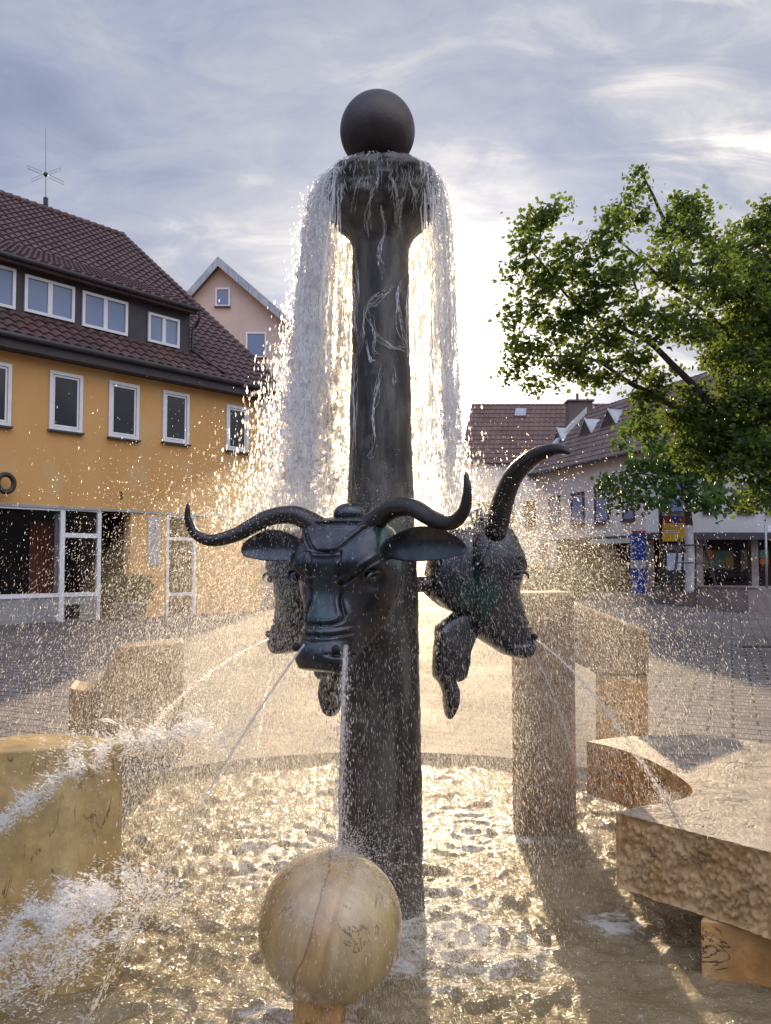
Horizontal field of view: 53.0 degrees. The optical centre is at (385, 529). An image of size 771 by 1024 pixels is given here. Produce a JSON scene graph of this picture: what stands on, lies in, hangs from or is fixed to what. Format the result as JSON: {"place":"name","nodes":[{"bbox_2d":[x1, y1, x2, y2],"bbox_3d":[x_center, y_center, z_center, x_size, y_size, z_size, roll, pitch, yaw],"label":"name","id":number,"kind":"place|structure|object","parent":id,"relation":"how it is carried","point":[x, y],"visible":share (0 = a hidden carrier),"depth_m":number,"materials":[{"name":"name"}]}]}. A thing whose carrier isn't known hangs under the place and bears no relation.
{"place":"outdoors","nodes":[
{"label":"outdoors","id":0,"kind":"place"},
{"bbox_2d":[0,888,184,995],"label":"water splash","id":1,"kind":"object","parent":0,"point":[50,952],"visible":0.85,"depth_m":2.30,"materials":[{"name":"white liquid"}]},
{"bbox_2d":[2,723,224,817],"bbox_3d":[-0.979,0.876,2.781,0.908,0.277,0.134,2,-3,-32],"label":"water splash","id":2,"kind":"object","parent":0,"point":[59,777],"visible":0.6,"depth_m":2.65,"materials":[{"name":"liquid"}]},
{"bbox_2d":[0,190,283,624],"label":"orange house","id":3,"kind":"structure","parent":0,"point":[113,326],"depth_m":21.71,"materials":[{"name":"orange paint"}]},
{"bbox_2d":[0,362,12,428],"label":"window","id":4,"kind":"structure","parent":3,"relation":"in","point":[5,368],"depth_m":18.89,"materials":[{"name":"white paint"}]},
{"bbox_2d":[0,472,16,493],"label":"sign letter","id":5,"kind":"object","parent":3,"relation":"attached to","point":[12,488],"depth_m":18.58,"materials":[{"name":"black paint"}]},
{"bbox_2d":[27,128,63,205],"bbox_3d":[-13.015,-13.792,29.682,0.257,3.292,1.375,-2,-3,35],"label":"roof antenna","id":6,"kind":"object","parent":3,"relation":"on","point":[45,198],"visible":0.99,"depth_m":29.64,"materials":[{"name":"metal"}]},
{"bbox_2d":[47,370,84,434],"bbox_3d":[-8.261,-3.261,20.013,0.180,1.567,0.938,-2,-3,42],"label":"window","id":7,"kind":"structure","parent":3,"relation":"in","point":[65,389],"depth_m":20.01,"materials":[{"name":"grey glass"}]},
{"bbox_2d":[107,380,140,441],"bbox_3d":[-7.172,-3.223,21.222,0.180,1.587,0.961,-2,-3,42],"label":"window","id":8,"kind":"structure","parent":3,"relation":"in","point":[123,398],"depth_m":21.22,"materials":[{"name":"white paint"}]},
{"bbox_2d":[161,390,190,446],"bbox_3d":[-6.075,-3.208,22.441,0.180,1.539,0.937,-2,-3,42],"label":"window","id":9,"kind":"structure","parent":3,"relation":"in","point":[174,432],"depth_m":22.44,"materials":[{"name":"grey glass"}]},
{"bbox_2d":[165,514,196,615],"bbox_3d":[-5.971,1.024,22.514,0.110,2.917,1.004,-2,-3,42],"label":"shop door","id":10,"kind":"structure","parent":3,"relation":"in","point":[193,609],"depth_m":22.46,"materials":[{"name":"white paint"}]},
{"bbox_2d":[225,404,248,454],"bbox_3d":[-4.606,-3.096,24.069,0.180,1.468,0.899,-2,-3,42],"label":"window","id":11,"kind":"structure","parent":3,"relation":"in","point":[234,421],"depth_m":24.06,"materials":[{"name":"grey glass"}]},
{"bbox_2d":[187,257,334,593],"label":"pink house","id":12,"kind":"structure","parent":0,"point":[229,298],"depth_m":37.46,"materials":[{"name":"paint"}]},
{"bbox_2d":[214,288,230,307],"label":"window","id":13,"kind":"structure","parent":12,"relation":"in","point":[222,295],"depth_m":37.50,"materials":[{"name":"glass"}]},
{"bbox_2d":[246,332,266,358],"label":"window","id":14,"kind":"structure","parent":12,"relation":"in","point":[255,341],"depth_m":37.40,"materials":[{"name":"glass"}]},
{"bbox_2d":[0,759,770,1023],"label":"water","id":15,"kind":"structure","parent":0,"point":[654,992],"depth_m":3.23,"materials":[{"name":"liquid"}]},
{"bbox_2d":[0,841,171,979],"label":"water splash","id":16,"kind":"object","parent":15,"relation":"on","point":[28,914],"visible":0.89,"depth_m":2.39,"materials":[{"name":"white liquid"}]},
{"bbox_2d":[0,871,128,941],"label":"water splash","id":17,"kind":"object","parent":16,"relation":"on","point":[67,881],"visible":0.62,"depth_m":2.39,"materials":[{"name":"white liquid"}]},
{"bbox_2d":[0,700,241,837],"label":"water splash","id":18,"kind":"object","parent":15,"relation":"on","point":[6,819],"visible":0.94,"depth_m":2.71,"materials":[{"name":"liquid"}]},
{"bbox_2d":[0,828,262,1023],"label":"water splash","id":19,"kind":"object","parent":15,"relation":"on","point":[81,945],"visible":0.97,"depth_m":2.29,"materials":[{"name":"white liquid"}]},
{"bbox_2d":[64,712,233,772],"bbox_3d":[-0.893,0.784,2.913,0.626,0.193,0.191,2,-3,-43],"label":"water splash","id":20,"kind":"object","parent":15,"relation":"on","point":[110,721],"visible":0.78,"depth_m":2.79,"materials":[{"name":"liquid"}]},
{"bbox_2d":[258,847,401,1023],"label":"stone ball","id":21,"kind":"object","parent":15,"relation":"in","point":[355,986],"visible":0.94,"depth_m":2.38,"materials":[{"name":"stone"}]},
{"bbox_2d":[324,152,438,919],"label":"fountain column","id":22,"kind":"structure","parent":15,"relation":"in","point":[392,420],"depth_m":3.46,"materials":[{"name":"brown metal"}]},
{"bbox_2d":[178,165,351,530],"bbox_3d":[-0.493,-0.802,3.754,0.918,1.639,1.502,0,-3,0],"label":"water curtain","id":23,"kind":"object","parent":22,"relation":"attached to","point":[318,363],"visible":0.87,"depth_m":3.48,"materials":[{"name":"liquid"}]},
{"bbox_2d":[260,524,340,716],"bbox_3d":[-0.363,0.402,4.092,0.562,1.057,0.900,0,-3,0],"label":"bull head","id":24,"kind":"object","parent":22,"relation":"attached to","point":[321,687],"visible":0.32,"depth_m":3.80},
{"bbox_2d":[132,638,270,747],"bbox_3d":[-1.129,1.019,4.580,0.079,0.871,1.627,2,-3,-43],"label":"water jet","id":25,"kind":"object","parent":24,"relation":"attached to","point":[257,644],"visible":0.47,"depth_m":4.59},
{"bbox_2d":[254,659,283,774],"bbox_3d":[-0.736,1.241,4.818,0.042,1.089,1.886,1,-3,-14],"label":"water jet","id":26,"kind":"object","parent":24,"relation":"attached to","point":[258,742],"visible":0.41,"depth_m":5.11},
{"bbox_2d":[184,472,471,672],"bbox_3d":[-0.121,0.191,3.155,1.261,0.717,0.655,-1,-3,28],"label":"bull head","id":27,"kind":"object","parent":22,"relation":"attached to","point":[341,618],"visible":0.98,"depth_m":2.94},
{"bbox_2d":[80,644,304,1023],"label":"water jet","id":28,"kind":"object","parent":27,"relation":"attached to","point":[201,803],"visible":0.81,"depth_m":2.70},
{"bbox_2d":[324,645,355,855],"bbox_3d":[-0.153,0.758,2.642,0.109,0.699,0.256,0,-3,0],"label":"water jet","id":29,"kind":"object","parent":27,"relation":"attached to","point":[345,660],"visible":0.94,"depth_m":2.63},
{"bbox_2d":[340,89,414,157],"bbox_3d":[-0.038,-1.894,3.686,0.357,0.357,0.357,0,-3,0],"label":"bronze ball","id":30,"kind":"object","parent":22,"relation":"on","point":[378,120],"visible":0.69,"depth_m":3.55,"materials":[{"name":"brown metal"}]},
{"bbox_2d":[321,150,440,492],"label":"water rivulets","id":31,"kind":"structure","parent":22,"relation":"attached to","point":[355,305],"depth_m":3.51,"materials":[{"name":"clear liquid"}]},
{"bbox_2d":[409,170,489,530],"bbox_3d":[0.293,-0.803,3.717,0.388,1.638,0.800,1,-3,-12],"label":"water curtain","id":32,"kind":"object","parent":22,"relation":"attached to","point":[433,318],"visible":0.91,"depth_m":3.56,"materials":[{"name":"liquid"}]},
{"bbox_2d":[417,443,570,718],"bbox_3d":[0.598,0.281,3.706,0.940,1.237,0.774,-2,-3,36],"label":"bull head","id":33,"kind":"object","parent":22,"relation":"attached to","point":[526,462],"visible":0.88,"depth_m":3.58},
{"bbox_2d":[533,655,594,836],"bbox_3d":[0.934,1.167,4.060,0.039,1.174,0.897,-2,-3,34],"label":"water jet","id":34,"kind":"object","parent":33,"relation":"attached to","point":[577,773],"visible":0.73,"depth_m":4.18},
{"bbox_2d":[536,640,670,802],"bbox_3d":[0.994,0.881,3.577,0.638,0.702,0.069,-2,-3,41],"label":"water jet","id":35,"kind":"object","parent":33,"relation":"attached to","point":[641,761],"visible":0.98,"depth_m":3.49},
{"bbox_2d":[0,319,770,1023],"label":"spray","id":36,"kind":"object","parent":15,"relation":"on","point":[202,763],"visible":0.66,"depth_m":3.65,"materials":[{"name":"liquid"}]},
{"bbox_2d":[512,590,576,835],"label":"stone pillar","id":37,"kind":"structure","parent":15,"relation":"in","point":[567,601],"depth_m":4.52,"materials":[{"name":"beige stone"}]},
{"bbox_2d":[587,735,770,986],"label":"stone bench","id":38,"kind":"object","parent":15,"relation":"in","point":[734,883],"visible":0.97,"depth_m":3.11,"materials":[{"name":"beige stone"}]},
{"bbox_2d":[0,565,770,776],"bbox_3d":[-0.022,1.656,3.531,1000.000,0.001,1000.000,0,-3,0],"label":"paving","id":39,"kind":"structure","parent":0,"point":[758,625],"depth_m":10.21,"materials":[{"name":"beige stone"}]},
{"bbox_2d":[0,734,122,1001],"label":"stone block","id":40,"kind":"structure","parent":39,"relation":"on","point":[21,864],"depth_m":2.83,"materials":[{"name":"stone"}]},
{"bbox_2d":[14,677,275,807],"bbox_3d":[-0.842,0.784,2.870,0.928,0.487,0.487,2,-3,-43],"label":"water splash","id":41,"kind":"object","parent":40,"relation":"on","point":[126,731],"visible":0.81,"depth_m":2.86,"materials":[{"name":"liquid"}]},
{"bbox_2d":[69,638,183,756],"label":"stone block","id":42,"kind":"structure","parent":39,"relation":"on","point":[106,692],"depth_m":5.93,"materials":[{"name":"beige stone"}]},
{"bbox_2d":[104,573,159,621],"bbox_3d":[-6.533,1.746,19.823,1.338,1.240,1.349,-1,-3,12],"label":"shrub","id":43,"kind":"object","parent":39,"relation":"on","point":[126,606],"visible":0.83,"depth_m":19.58,"materials":[{"name":"green plant"}]},
{"bbox_2d":[122,753,586,784],"bbox_3d":[-0.022,1.907,3.520,5.250,0.496,5.250,0,-3,0],"label":"pool edge","id":44,"kind":"object","parent":39,"relation":"on","point":[423,757],"visible":0.13,"depth_m":5.97,"materials":[{"name":"stone"}]},
{"bbox_2d":[520,560,558,590],"bbox_3d":[6.492,2.177,32.973,1.898,1.748,1.877,2,-3,-44],"label":"shrub","id":45,"kind":"object","parent":39,"relation":"on","point":[535,578],"visible":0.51,"depth_m":32.69,"materials":[{"name":"green plant"}]},
{"bbox_2d":[539,566,578,591],"bbox_3d":[7.296,2.262,32.404,1.698,1.418,1.774,0,-3,0],"label":"shrub","id":46,"kind":"object","parent":39,"relation":"on","point":[560,577],"visible":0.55,"depth_m":32.16,"materials":[{"name":"green plant"}]},
{"bbox_2d":[559,564,603,599],"bbox_3d":[8.086,2.225,31.995,1.925,1.541,1.915,2,-3,-31],"label":"shrub","id":47,"kind":"object","parent":39,"relation":"on","point":[578,573],"visible":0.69,"depth_m":31.69,"materials":[{"name":"green plant"}]},
{"bbox_2d":[575,602,648,739],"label":"stone block","id":48,"kind":"structure","parent":39,"relation":"on","point":[598,619],"depth_m":6.17,"materials":[{"name":"beige stone"}]},
{"bbox_2d":[487,162,770,522],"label":"linden tree","id":49,"kind":"object","parent":39,"relation":"on","point":[740,338],"visible":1,"depth_m":11.82,"materials":[{"name":"green plant"}]},
{"bbox_2d":[526,368,770,591],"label":"white house","id":50,"kind":"structure","parent":39,"relation":"on","point":[741,565],"depth_m":33.84,"materials":[{"name":"white paint"}]},
{"bbox_2d":[548,495,560,527],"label":"window","id":51,"kind":"structure","parent":50,"relation":"in","point":[554,503],"depth_m":37.61,"materials":[{"name":"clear glass"}]},
{"bbox_2d":[569,491,584,525],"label":"window","id":52,"kind":"structure","parent":50,"relation":"in","point":[574,497],"depth_m":35.66,"materials":[{"name":"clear glass"}]},
{"bbox_2d":[592,490,609,524],"bbox_3d":[9.464,-0.998,33.895,0.180,1.550,1.129,1,-3,-19],"label":"window","id":53,"kind":"structure","parent":50,"relation":"in","point":[601,513],"depth_m":33.98,"materials":[{"name":"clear glass"}]},
{"bbox_2d":[620,484,635,521],"bbox_3d":[10.073,-1.075,32.107,0.180,1.550,0.883,1,-3,-19],"label":"window","id":54,"kind":"structure","parent":50,"relation":"in","point":[627,517],"depth_m":32.10,"materials":[{"name":"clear glass"}]},
{"bbox_2d":[663,472,684,513],"bbox_3d":[11.677,-1.457,31.063,1.052,1.728,0.180,0,-2,0],"label":"window","id":55,"kind":"structure","parent":50,"relation":"in","point":[674,510],"depth_m":31.05,"materials":[{"name":"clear glass"}]},
{"bbox_2d":[702,472,717,513],"bbox_3d":[13.049,-1.457,31.063,0.670,1.728,0.180,0,-2,0],"label":"window","id":56,"kind":"structure","parent":50,"relation":"in","point":[709,472],"depth_m":31.05,"materials":[{"name":"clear glass"}]},
{"bbox_2d":[737,482,754,513],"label":"window","id":57,"kind":"structure","parent":50,"relation":"in","point":[737,482],"depth_m":31.05,"materials":[{"name":"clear glass"}]},
{"bbox_2d":[659,585,770,612],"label":"wall","id":58,"kind":"structure","parent":39,"relation":"on","point":[736,600],"depth_m":24.77,"materials":[{"name":"stone"}]},
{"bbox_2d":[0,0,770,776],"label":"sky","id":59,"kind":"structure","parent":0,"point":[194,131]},
{"bbox_2d":[461,403,606,583],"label":"brown roof house","id":60,"kind":"structure","parent":0,"point":[527,429],"depth_m":46.29,"materials":[{"name":"red tile"}]},
{"bbox_2d":[476,501,489,509],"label":"window","id":61,"kind":"structure","parent":60,"relation":"in","point":[483,503],"depth_m":45.09,"materials":[{"name":"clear glass"}]},
{"bbox_2d":[509,504,514,527],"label":"window","id":62,"kind":"structure","parent":60,"relation":"in","point":[510,526],"depth_m":45.04,"materials":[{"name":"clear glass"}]},
{"bbox_2d":[524,501,535,527],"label":"window","id":63,"kind":"structure","parent":60,"relation":"in","point":[526,503],"depth_m":45.06,"materials":[{"name":"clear glass"}]},
{"bbox_2d":[520,584,668,602],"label":"raised pavement","id":64,"kind":"structure","parent":0,"point":[647,598],"depth_m":29.41,"materials":[{"name":"grey stone"}]},
{"bbox_2d":[582,556,621,591],"bbox_3d":[8.916,1.837,31.540,1.684,1.448,1.668,0,-3,0],"label":"shrub","id":65,"kind":"object","parent":64,"relation":"on","point":[594,573],"visible":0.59,"depth_m":31.33,"materials":[{"name":"green plant"}]},
{"bbox_2d":[602,562,629,591],"bbox_3d":[9.464,1.940,30.950,1.499,1.304,1.467,1,-3,-20],"label":"shrub","id":66,"kind":"object","parent":64,"relation":"on","point":[622,583],"visible":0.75,"depth_m":30.72,"materials":[{"name":"green plant"}]},
{"bbox_2d":[630,531,646,592],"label":"advertising pillar","id":67,"kind":"structure","parent":64,"relation":"on","point":[636,554],"depth_m":29.68,"materials":[{"name":"blue"}]},
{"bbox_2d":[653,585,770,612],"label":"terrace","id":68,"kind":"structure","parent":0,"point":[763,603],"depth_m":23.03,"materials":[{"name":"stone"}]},
{"bbox_2d":[658,512,685,591],"bbox_3d":[10.487,0.800,27.962,1.133,2.921,0.159,0,-3,0],"label":"notice board","id":69,"kind":"object","parent":68,"relation":"on","point":[672,532],"visible":0.73,"depth_m":27.92,"materials":[{"name":"yellow paint"}]},
{"bbox_2d":[590,404,755,592],"bbox_3d":[9.850,-1.169,26.452,5.597,6.718,2.945,0,-3,0],"label":"young tree","id":70,"kind":"object","parent":68,"relation":"on","point":[713,497],"visible":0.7,"depth_m":26.28,"materials":[{"name":"green plant"}]},
{"bbox_2d":[764,525,770,587],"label":"street sign","id":71,"kind":"object","parent":68,"relation":"on","point":[767,528],"visible":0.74,"depth_m":23.97,"materials":[{"name":"metal"}]},
{"bbox_2d":[737,645,770,647],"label":"drain cover","id":72,"kind":"object","parent":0,"point":[756,646],"visible":1,"depth_m":13.72,"materials":[{"name":"grey metal"}]}
]}

